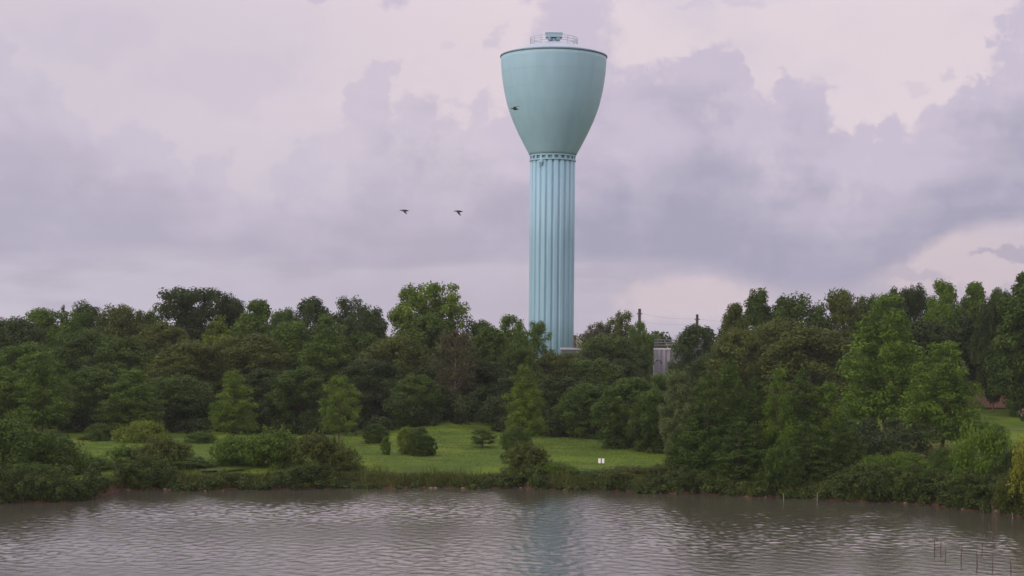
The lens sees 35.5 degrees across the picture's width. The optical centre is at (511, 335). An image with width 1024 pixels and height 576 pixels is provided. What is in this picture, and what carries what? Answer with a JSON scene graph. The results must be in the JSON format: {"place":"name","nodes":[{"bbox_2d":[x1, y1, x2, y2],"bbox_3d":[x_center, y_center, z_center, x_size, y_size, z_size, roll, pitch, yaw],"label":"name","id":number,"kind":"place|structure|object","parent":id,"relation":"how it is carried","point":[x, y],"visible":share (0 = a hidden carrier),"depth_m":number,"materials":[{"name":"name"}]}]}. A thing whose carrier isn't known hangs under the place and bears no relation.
{"place":"outdoors","nodes":[
{"label":"outdoors","id":0,"kind":"place"},
{"bbox_2d":[0,487,1023,575],"bbox_3d":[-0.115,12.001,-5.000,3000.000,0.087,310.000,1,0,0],"label":"lake water","id":1,"kind":"structure","parent":0,"point":[424,531],"depth_m":96.19,"materials":[{"name":"grey liquid"}]},
{"bbox_2d":[0,339,1023,516],"bbox_3d":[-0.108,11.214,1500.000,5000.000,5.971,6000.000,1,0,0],"label":"ground","id":2,"kind":"structure","parent":0,"point":[1012,423],"depth_m":149.12,"materials":[{"name":"green plant"}]},
{"bbox_2d":[0,365,26,420],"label":"tree","id":3,"kind":"object","parent":2,"relation":"on","point":[6,381],"visible":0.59,"depth_m":167.04,"materials":[{"name":"green plant"}]},
{"bbox_2d":[0,410,58,473],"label":"shrub","id":4,"kind":"object","parent":2,"relation":"on","point":[16,440],"visible":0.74,"depth_m":119.66,"materials":[{"name":"green plant"}]},
{"bbox_2d":[0,315,60,377],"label":"tree","id":5,"kind":"object","parent":2,"relation":"on","point":[16,332],"visible":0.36,"depth_m":203.17,"materials":[{"name":"green plant"}]},
{"bbox_2d":[0,340,70,401],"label":"tree","id":6,"kind":"object","parent":2,"relation":"on","point":[18,355],"visible":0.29,"depth_m":195.25,"materials":[{"name":"green plant"}]},
{"bbox_2d":[5,351,76,434],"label":"tree","id":7,"kind":"object","parent":2,"relation":"on","point":[48,412],"visible":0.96,"depth_m":165.09,"materials":[{"name":"green plant"}]},
{"bbox_2d":[12,307,84,385],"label":"tree","id":8,"kind":"object","parent":2,"relation":"on","point":[45,318],"visible":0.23,"depth_m":213.83,"materials":[{"name":"green plant"}]},
{"bbox_2d":[24,434,94,474],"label":"shrub","id":9,"kind":"object","parent":2,"relation":"on","point":[66,447],"visible":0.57,"depth_m":122.13,"materials":[{"name":"green plant"}]},
{"bbox_2d":[57,299,109,353],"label":"tree","id":10,"kind":"object","parent":2,"relation":"on","point":[87,313],"visible":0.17,"depth_m":220.90,"materials":[{"name":"green plant"}]},
{"bbox_2d":[55,364,121,431],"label":"tree","id":11,"kind":"object","parent":2,"relation":"on","point":[85,380],"visible":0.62,"depth_m":174.08,"materials":[{"name":"green plant"}]},
{"bbox_2d":[51,327,125,406],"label":"tree","id":12,"kind":"object","parent":2,"relation":"on","point":[74,344],"visible":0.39,"depth_m":202.14,"materials":[{"name":"green plant"}]},
{"bbox_2d":[87,302,146,376],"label":"tree","id":13,"kind":"object","parent":2,"relation":"on","point":[120,319],"visible":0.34,"depth_m":213.76,"materials":[{"name":"green plant"}]},
{"bbox_2d":[78,334,157,398],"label":"tree","id":14,"kind":"object","parent":2,"relation":"on","point":[114,347],"visible":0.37,"depth_m":198.43,"materials":[{"name":"green plant"}]},
{"bbox_2d":[100,443,149,465],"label":"shrub","id":15,"kind":"object","parent":2,"relation":"on","point":[120,452],"visible":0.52,"depth_m":130.35,"materials":[{"name":"green plant"}]},
{"bbox_2d":[87,368,167,432],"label":"tree","id":16,"kind":"object","parent":2,"relation":"on","point":[134,405],"visible":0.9,"depth_m":168.83,"materials":[{"name":"green plant"}]},
{"bbox_2d":[111,418,170,442],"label":"shrub","id":17,"kind":"object","parent":2,"relation":"on","point":[149,429],"visible":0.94,"depth_m":157.32,"materials":[{"name":"green plant"}]},
{"bbox_2d":[131,319,189,391],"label":"tree","id":18,"kind":"object","parent":2,"relation":"on","point":[163,330],"visible":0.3,"depth_m":210.86,"materials":[{"name":"green plant"}]},
{"bbox_2d":[130,435,195,466],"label":"shrub","id":19,"kind":"object","parent":2,"relation":"on","point":[166,445],"visible":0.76,"depth_m":129.32,"materials":[{"name":"green plant"}]},
{"bbox_2d":[134,338,225,418],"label":"tree","id":20,"kind":"object","parent":2,"relation":"on","point":[193,356],"visible":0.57,"depth_m":191.66,"materials":[{"name":"green plant"}]},
{"bbox_2d":[145,375,217,430],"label":"tree","id":21,"kind":"object","parent":2,"relation":"on","point":[172,389],"visible":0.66,"depth_m":176.63,"materials":[{"name":"green plant"}]},
{"bbox_2d":[152,285,242,357],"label":"tree","id":22,"kind":"object","parent":2,"relation":"on","point":[188,316],"visible":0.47,"depth_m":229.24,"materials":[{"name":"green plant"}]},
{"bbox_2d":[195,314,243,388],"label":"tree","id":23,"kind":"object","parent":2,"relation":"on","point":[210,337],"visible":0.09,"depth_m":199.60,"materials":[{"name":"green plant"}]},
{"bbox_2d":[206,291,245,362],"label":"tree","id":24,"kind":"object","parent":2,"relation":"on","point":[236,302],"visible":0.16,"depth_m":232.76,"materials":[{"name":"green plant"}]},
{"bbox_2d":[207,369,261,435],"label":"tree","id":25,"kind":"object","parent":2,"relation":"on","point":[234,410],"visible":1,"depth_m":163.29,"materials":[{"name":"green plant"}]},
{"bbox_2d":[208,431,265,465],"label":"shrub","id":26,"kind":"object","parent":2,"relation":"on","point":[230,445],"visible":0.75,"depth_m":130.95,"materials":[{"name":"green plant"}]},
{"bbox_2d":[223,299,271,368],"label":"tree","id":27,"kind":"object","parent":2,"relation":"on","point":[250,322],"visible":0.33,"depth_m":224.60,"materials":[{"name":"green plant"}]},
{"bbox_2d":[204,332,294,404],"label":"tree","id":28,"kind":"object","parent":2,"relation":"on","point":[247,353],"visible":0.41,"depth_m":193.75,"materials":[{"name":"green plant"}]},
{"bbox_2d":[232,368,306,432],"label":"tree","id":29,"kind":"object","parent":2,"relation":"on","point":[257,379],"visible":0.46,"depth_m":176.19,"materials":[{"name":"green plant"}]},
{"bbox_2d":[238,423,306,469],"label":"shrub","id":30,"kind":"object","parent":2,"relation":"on","point":[270,445],"visible":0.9,"depth_m":129.62,"materials":[{"name":"green plant"}]},
{"bbox_2d":[257,320,317,382],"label":"tree","id":31,"kind":"object","parent":2,"relation":"on","point":[291,336],"visible":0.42,"depth_m":208.53,"materials":[{"name":"green plant"}]},
{"bbox_2d":[255,364,335,433],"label":"tree","id":32,"kind":"object","parent":2,"relation":"on","point":[311,380],"visible":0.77,"depth_m":174.45,"materials":[{"name":"green plant"}]},
{"bbox_2d":[293,296,335,374],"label":"tree","id":33,"kind":"object","parent":2,"relation":"on","point":[310,310],"visible":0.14,"depth_m":228.10,"materials":[{"name":"green plant"}]},
{"bbox_2d":[282,428,347,468],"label":"shrub","id":34,"kind":"object","parent":2,"relation":"on","point":[314,447],"visible":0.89,"depth_m":128.82,"materials":[{"name":"green plant"}]},
{"bbox_2d":[295,312,353,394],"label":"tree","id":35,"kind":"object","parent":2,"relation":"on","point":[322,343],"visible":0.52,"depth_m":202.74,"materials":[{"name":"green plant"}]},
{"bbox_2d":[318,375,362,443],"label":"tree","id":36,"kind":"object","parent":2,"relation":"on","point":[339,383],"visible":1,"depth_m":159.44,"materials":[{"name":"green plant"}]},
{"bbox_2d":[323,443,364,473],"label":"shrub","id":37,"kind":"object","parent":2,"relation":"on","point":[345,454],"visible":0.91,"depth_m":128.27,"materials":[{"name":"green plant"}]},
{"bbox_2d":[330,295,368,346],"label":"tree","id":38,"kind":"object","parent":2,"relation":"on","point":[344,305],"visible":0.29,"depth_m":230.59,"materials":[{"name":"green plant"}]},
{"bbox_2d":[331,303,388,380],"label":"tree","id":39,"kind":"object","parent":2,"relation":"on","point":[373,322],"visible":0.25,"depth_m":224.72,"materials":[{"name":"green plant"}]},
{"bbox_2d":[331,358,406,427],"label":"tree","id":40,"kind":"object","parent":2,"relation":"on","point":[373,382],"visible":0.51,"depth_m":182.74,"materials":[{"name":"green plant"}]},
{"bbox_2d":[339,330,399,404],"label":"tree","id":41,"kind":"object","parent":2,"relation":"on","point":[360,342],"visible":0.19,"depth_m":203.73,"materials":[{"name":"green plant"}]},
{"bbox_2d":[349,334,441,412],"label":"tree","id":42,"kind":"object","parent":2,"relation":"on","point":[389,348],"visible":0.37,"depth_m":193.52,"materials":[{"name":"green plant"}]},
{"bbox_2d":[384,373,449,426],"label":"tree","id":43,"kind":"object","parent":2,"relation":"on","point":[433,396],"visible":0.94,"depth_m":176.73,"materials":[{"name":"green plant"}]},
{"bbox_2d":[405,427,432,455],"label":"shrub","id":44,"kind":"object","parent":2,"relation":"on","point":[422,444],"visible":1,"depth_m":145.50,"materials":[{"name":"green plant"}]},
{"bbox_2d":[387,281,473,376],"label":"tree","id":45,"kind":"object","parent":2,"relation":"on","point":[401,316],"visible":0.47,"depth_m":212.52,"materials":[{"name":"green plant"}]},
{"bbox_2d":[396,311,470,385],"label":"tree","id":46,"kind":"object","parent":2,"relation":"on","point":[416,332],"visible":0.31,"depth_m":207.97,"materials":[{"name":"green plant"}]},
{"bbox_2d":[429,327,479,418],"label":"tree","id":47,"kind":"object","parent":2,"relation":"on","point":[454,379],"visible":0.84,"depth_m":185.26,"materials":[{"name":"green plant"}]},
{"bbox_2d":[0,373,946,469],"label":"woodland brush","id":48,"kind":"object","parent":2,"relation":"on","point":[875,439],"visible":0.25,"depth_m":173.56,"materials":[{"name":"green plant"}]},
{"bbox_2d":[0,329,968,373],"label":"distant woodland","id":49,"kind":"object","parent":2,"relation":"on","point":[657,335],"depth_m":300.15,"materials":[{"name":"green plant"}]},
{"bbox_2d":[457,359,513,419],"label":"tree","id":50,"kind":"object","parent":2,"relation":"on","point":[491,371],"visible":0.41,"depth_m":188.63,"materials":[{"name":"green plant"}]},
{"bbox_2d":[458,325,513,394],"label":"tree","id":51,"kind":"object","parent":2,"relation":"on","point":[489,339],"visible":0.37,"depth_m":200.58,"materials":[{"name":"green plant"}]},
{"bbox_2d":[482,375,535,423],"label":"tree","id":52,"kind":"object","parent":2,"relation":"on","point":[503,383],"visible":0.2,"depth_m":183.32,"materials":[{"name":"green plant"}]},
{"bbox_2d":[0,449,1023,516],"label":"bank scrub","id":53,"kind":"object","parent":2,"relation":"on","point":[910,485],"visible":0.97,"depth_m":119.93,"materials":[{"name":"green plant"}]},
{"bbox_2d":[0,463,1023,513],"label":"bank grass","id":54,"kind":"structure","parent":2,"relation":"on","point":[380,475],"depth_m":124.86,"materials":[{"name":"green plant"}]},
{"bbox_2d":[498,425,532,451],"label":"shrub","id":55,"kind":"object","parent":2,"relation":"on","point":[513,436],"visible":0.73,"depth_m":147.59,"materials":[{"name":"green plant"}]},
{"bbox_2d":[497,313,534,360],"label":"tree","id":56,"kind":"object","parent":2,"relation":"on","point":[507,322],"visible":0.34,"depth_m":211.19,"materials":[{"name":"green plant"}]},
{"bbox_2d":[490,342,543,396],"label":"tree","id":57,"kind":"object","parent":2,"relation":"on","point":[509,356],"visible":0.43,"depth_m":198.96,"materials":[{"name":"green plant"}]},
{"bbox_2d":[501,364,548,436],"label":"tree","id":58,"kind":"object","parent":2,"relation":"on","point":[521,415],"visible":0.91,"depth_m":159.48,"materials":[{"name":"green plant"}]},
{"bbox_2d":[499,440,553,472],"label":"shrub","id":59,"kind":"object","parent":2,"relation":"on","point":[529,454],"visible":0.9,"depth_m":129.29,"materials":[{"name":"green plant"}]},
{"bbox_2d":[519,320,557,374],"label":"tree","id":60,"kind":"object","parent":2,"relation":"on","point":[539,329],"visible":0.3,"depth_m":223.41,"materials":[{"name":"green plant"}]},
{"bbox_2d":[500,32,606,366],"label":"water tower","id":61,"kind":"structure","parent":2,"relation":"on","point":[553,85],"depth_m":266.25,"materials":[{"name":"teal metal"}]},
{"bbox_2d":[532,375,595,436],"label":"tree","id":62,"kind":"object","parent":2,"relation":"on","point":[559,386],"visible":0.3,"depth_m":176.71,"materials":[{"name":"green plant"}]},
{"bbox_2d":[533,351,597,389],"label":"tree","id":63,"kind":"object","parent":2,"relation":"on","point":[558,363],"visible":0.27,"depth_m":212.24,"materials":[{"name":"green plant"}]},
{"bbox_2d":[550,382,624,438],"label":"tree","id":64,"kind":"object","parent":2,"relation":"on","point":[589,395],"visible":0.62,"depth_m":170.45,"materials":[{"name":"green plant"}]},
{"bbox_2d":[561,357,627,397],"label":"tree","id":65,"kind":"object","parent":2,"relation":"on","point":[585,370],"visible":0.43,"depth_m":204.44,"materials":[{"name":"green plant"}]},
{"bbox_2d":[573,332,645,376],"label":"tree","id":66,"kind":"object","parent":2,"relation":"on","point":[603,344],"visible":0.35,"depth_m":230.18,"materials":[{"name":"green plant"}]},
{"bbox_2d":[605,310,638,358],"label":"tree","id":67,"kind":"object","parent":2,"relation":"on","point":[619,324],"visible":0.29,"depth_m":242.35,"materials":[{"name":"green plant"}]},
{"bbox_2d":[590,376,664,449],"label":"tree","id":68,"kind":"object","parent":2,"relation":"on","point":[615,407],"visible":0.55,"depth_m":156.85,"materials":[{"name":"green plant"}]},
{"bbox_2d":[628,320,653,376],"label":"tree","id":69,"kind":"object","parent":2,"relation":"on","point":[637,337],"visible":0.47,"depth_m":239.61,"materials":[{"name":"green plant"}]},
{"bbox_2d":[623,387,671,453],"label":"tree","id":70,"kind":"object","parent":2,"relation":"on","point":[643,421],"visible":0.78,"depth_m":151.00,"materials":[{"name":"green plant"}]},
{"bbox_2d":[656,371,696,456],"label":"willow tree","id":71,"kind":"object","parent":2,"relation":"on","point":[676,392],"visible":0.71,"depth_m":145.33,"materials":[{"name":"green plant"}]},
{"bbox_2d":[653,339,702,375],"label":"storage tank","id":72,"kind":"object","parent":2,"relation":"on","point":[663,355],"visible":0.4,"depth_m":233.69,"materials":[{"name":"grey metal"}]},
{"bbox_2d":[662,409,710,475],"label":"cypress tree","id":73,"kind":"object","parent":2,"relation":"on","point":[670,449],"visible":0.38,"depth_m":128.48,"materials":[{"name":"green plant"}]},
{"bbox_2d":[666,323,715,374],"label":"tree","id":74,"kind":"object","parent":2,"relation":"on","point":[689,341],"visible":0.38,"depth_m":224.88,"materials":[{"name":"green plant"}]},
{"bbox_2d":[669,371,737,476],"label":"cypress tree","id":75,"kind":"object","parent":2,"relation":"on","point":[696,461],"visible":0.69,"depth_m":127.00,"materials":[{"name":"green plant"}]},
{"bbox_2d":[680,352,731,407],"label":"tree","id":76,"kind":"object","parent":2,"relation":"on","point":[693,370],"visible":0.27,"depth_m":203.27,"materials":[{"name":"green plant"}]},
{"bbox_2d":[694,357,764,477],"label":"cypress tree","id":77,"kind":"object","parent":2,"relation":"on","point":[729,364],"visible":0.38,"depth_m":128.20,"materials":[{"name":"green plant"}]},
{"bbox_2d":[714,302,753,389],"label":"tree","id":78,"kind":"object","parent":2,"relation":"on","point":[732,317],"visible":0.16,"depth_m":213.10,"materials":[{"name":"green plant"}]},
{"bbox_2d":[698,417,771,485],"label":"cypress tree","id":79,"kind":"object","parent":2,"relation":"on","point":[723,455],"visible":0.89,"depth_m":124.34,"materials":[{"name":"green plant"}]},
{"bbox_2d":[693,327,783,416],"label":"tree","id":80,"kind":"object","parent":2,"relation":"on","point":[733,341],"visible":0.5,"depth_m":198.00,"materials":[{"name":"green plant"}]},
{"bbox_2d":[732,377,780,474],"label":"cypress tree","id":81,"kind":"object","parent":2,"relation":"on","point":[758,410],"visible":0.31,"depth_m":128.50,"materials":[{"name":"green plant"}]},
{"bbox_2d":[741,287,772,403],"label":"tree","id":82,"kind":"object","parent":2,"relation":"on","point":[759,311],"visible":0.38,"depth_m":221.10,"materials":[{"name":"green plant"}]},
{"bbox_2d":[758,438,804,488],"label":"shrub","id":83,"kind":"object","parent":2,"relation":"on","point":[785,455],"visible":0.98,"depth_m":121.83,"materials":[{"name":"green plant"}]},
{"bbox_2d":[741,316,821,402],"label":"tree","id":84,"kind":"object","parent":2,"relation":"on","point":[773,328],"visible":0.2,"depth_m":203.46,"materials":[{"name":"green plant"}]},
{"bbox_2d":[757,361,809,467],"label":"cypress tree","id":85,"kind":"object","parent":2,"relation":"on","point":[789,425],"visible":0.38,"depth_m":127.42,"materials":[{"name":"green plant"}]},
{"bbox_2d":[768,291,834,396],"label":"tree","id":86,"kind":"object","parent":2,"relation":"on","point":[794,310],"visible":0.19,"depth_m":220.54,"materials":[{"name":"green plant"}]},
{"bbox_2d":[774,420,842,482],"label":"cypress tree","id":87,"kind":"object","parent":2,"relation":"on","point":[822,466],"visible":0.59,"depth_m":123.68,"materials":[{"name":"green plant"}]},
{"bbox_2d":[785,367,831,473],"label":"cypress tree","id":88,"kind":"object","parent":2,"relation":"on","point":[803,410],"visible":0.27,"depth_m":129.46,"materials":[{"name":"green plant"}]},
{"bbox_2d":[753,324,868,418],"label":"tree","id":89,"kind":"object","parent":2,"relation":"on","point":[799,349],"visible":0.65,"depth_m":191.71,"materials":[{"name":"green plant"}]},
{"bbox_2d":[800,380,866,472],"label":"cypress tree","id":90,"kind":"object","parent":2,"relation":"on","point":[822,406],"visible":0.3,"depth_m":129.28,"materials":[{"name":"green plant"}]},
{"bbox_2d":[808,287,875,382],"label":"tree","id":91,"kind":"object","parent":2,"relation":"on","point":[843,313],"visible":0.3,"depth_m":223.24,"materials":[{"name":"green plant"}]},
{"bbox_2d":[826,416,868,473],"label":"cypress tree","id":92,"kind":"object","parent":2,"relation":"on","point":[843,440],"visible":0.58,"depth_m":126.50,"materials":[{"name":"green plant"}]},
{"bbox_2d":[833,292,926,431],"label":"tree","id":93,"kind":"object","parent":2,"relation":"on","point":[880,402],"visible":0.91,"depth_m":164.75,"materials":[{"name":"green plant"}]},
{"bbox_2d":[884,448,934,478],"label":"shrub","id":94,"kind":"object","parent":2,"relation":"on","point":[901,457],"visible":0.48,"depth_m":122.55,"materials":[{"name":"green plant"}]},
{"bbox_2d":[900,282,931,361],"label":"tree","id":95,"kind":"object","parent":2,"relation":"on","point":[915,300],"visible":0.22,"depth_m":231.20,"materials":[{"name":"green plant"}]},
{"bbox_2d":[885,317,967,403],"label":"tree","id":96,"kind":"object","parent":2,"relation":"on","point":[923,336],"visible":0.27,"depth_m":202.82,"materials":[{"name":"green plant"}]},
{"bbox_2d":[895,340,985,449],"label":"tree","id":97,"kind":"object","parent":2,"relation":"on","point":[937,409],"visible":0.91,"depth_m":150.87,"materials":[{"name":"green plant"}]},
{"bbox_2d":[922,278,963,349],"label":"tree","id":98,"kind":"object","parent":2,"relation":"on","point":[945,308],"visible":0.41,"depth_m":224.99,"materials":[{"name":"green plant"}]},
{"bbox_2d":[928,314,984,404],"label":"tree","id":99,"kind":"object","parent":2,"relation":"on","point":[965,322],"visible":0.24,"depth_m":204.30,"materials":[{"name":"green plant"}]},
{"bbox_2d":[958,280,985,363],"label":"tree","id":100,"kind":"object","parent":2,"relation":"on","point":[972,298],"visible":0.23,"depth_m":227.15,"materials":[{"name":"green plant"}]},
{"bbox_2d":[948,415,1019,485],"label":"shrub","id":101,"kind":"object","parent":2,"relation":"on","point":[988,441],"visible":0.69,"depth_m":117.14,"materials":[{"name":"green plant"}]},
{"bbox_2d":[968,295,1018,411],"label":"tree","id":102,"kind":"object","parent":2,"relation":"on","point":[989,318],"visible":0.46,"depth_m":197.34,"materials":[{"name":"green plant"}]},
{"bbox_2d":[982,271,1023,417],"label":"tree","id":103,"kind":"object","parent":2,"relation":"on","point":[1005,378],"visible":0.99,"depth_m":188.93,"materials":[{"name":"green plant"}]},
{"bbox_2d":[988,447,1023,489],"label":"shrub","id":104,"kind":"object","parent":2,"relation":"on","point":[1006,465],"visible":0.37,"depth_m":114.63,"materials":[{"name":"green plant"}]},
{"bbox_2d":[992,467,1023,507],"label":"shrub","id":105,"kind":"object","parent":2,"relation":"on","point":[1000,497],"visible":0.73,"depth_m":110.31,"materials":[{"name":"green plant"}]},
{"bbox_2d":[1005,432,1023,500],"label":"shrub","id":106,"kind":"object","parent":2,"relation":"on","point":[1019,461],"visible":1,"depth_m":108.79,"materials":[{"name":"green plant"}]},
{"bbox_2d":[0,0,1023,340],"label":"sky","id":107,"kind":"structure","parent":0,"point":[273,151],"materials":[{"name":"grey"}]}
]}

